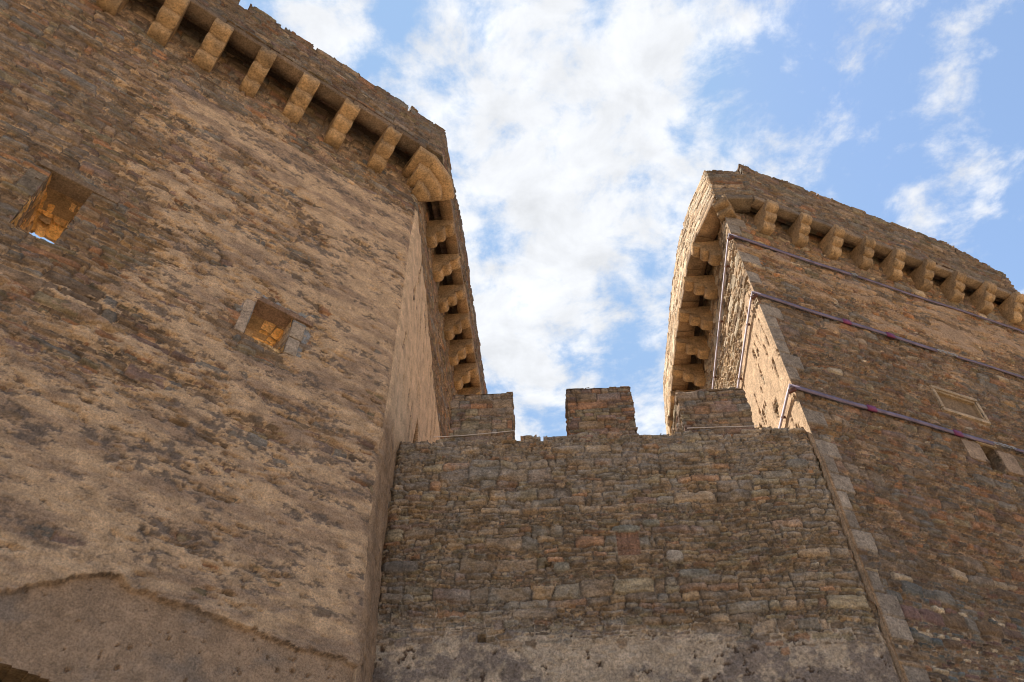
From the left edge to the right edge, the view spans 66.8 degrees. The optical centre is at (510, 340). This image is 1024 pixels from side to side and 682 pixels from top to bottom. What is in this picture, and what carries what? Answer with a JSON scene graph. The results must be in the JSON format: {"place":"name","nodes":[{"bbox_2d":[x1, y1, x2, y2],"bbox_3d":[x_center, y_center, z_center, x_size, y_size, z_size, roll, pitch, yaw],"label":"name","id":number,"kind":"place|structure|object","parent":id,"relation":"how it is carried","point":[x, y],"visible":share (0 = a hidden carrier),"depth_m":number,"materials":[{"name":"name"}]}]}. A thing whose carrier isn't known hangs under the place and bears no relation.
{"place":"outdoors","nodes":[
{"label":"outdoors","id":0,"kind":"place"},
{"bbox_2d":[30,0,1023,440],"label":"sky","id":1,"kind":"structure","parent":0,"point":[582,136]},
{"bbox_3d":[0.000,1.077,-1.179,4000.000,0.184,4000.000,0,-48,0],"label":"ground","id":2,"kind":"structure","parent":0,"visible":0},
{"bbox_2d":[0,0,487,681],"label":"fortress tower","id":3,"kind":"structure","parent":2,"relation":"on","point":[240,354],"depth_m":11.18,"materials":[{"name":"stone"}]},
{"bbox_2d":[372,386,899,681],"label":"curtain wall","id":4,"kind":"structure","parent":2,"relation":"on","point":[603,540],"depth_m":11.28,"materials":[{"name":"brown stone"}]},
{"bbox_2d":[438,430,513,436],"bbox_3d":[-0.621,1.570,13.115,1.360,0.083,0.018,-3,-48,2],"label":"cable","id":5,"kind":"object","parent":4,"relation":"attached to","point":[475,434],"visible":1,"depth_m":13.10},
{"bbox_2d":[687,425,757,428],"bbox_3d":[3.527,1.427,12.901,1.170,0.018,0.020,-2,-48,2],"label":"cable","id":6,"kind":"object","parent":4,"relation":"attached to","point":[722,426],"visible":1,"depth_m":12.89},
{"bbox_2d":[663,164,1023,681],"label":"fortress tower","id":7,"kind":"structure","parent":2,"relation":"on","point":[931,521],"depth_m":15.13,"materials":[{"name":"stone"}]},
{"bbox_2d":[712,233,1023,388],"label":"steel band","id":8,"kind":"object","parent":7,"relation":"attached to","point":[732,236],"visible":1,"depth_m":17.58,"materials":[{"name":"metal"}]},
{"bbox_2d":[737,291,1023,387],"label":"steel band","id":9,"kind":"object","parent":7,"relation":"attached to","point":[843,320],"visible":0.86,"depth_m":15.96,"materials":[{"name":"metal"}]},
{"bbox_2d":[778,383,1023,452],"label":"steel band","id":10,"kind":"object","parent":7,"relation":"attached to","point":[792,388],"visible":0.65,"depth_m":13.90,"materials":[{"name":"metal"}]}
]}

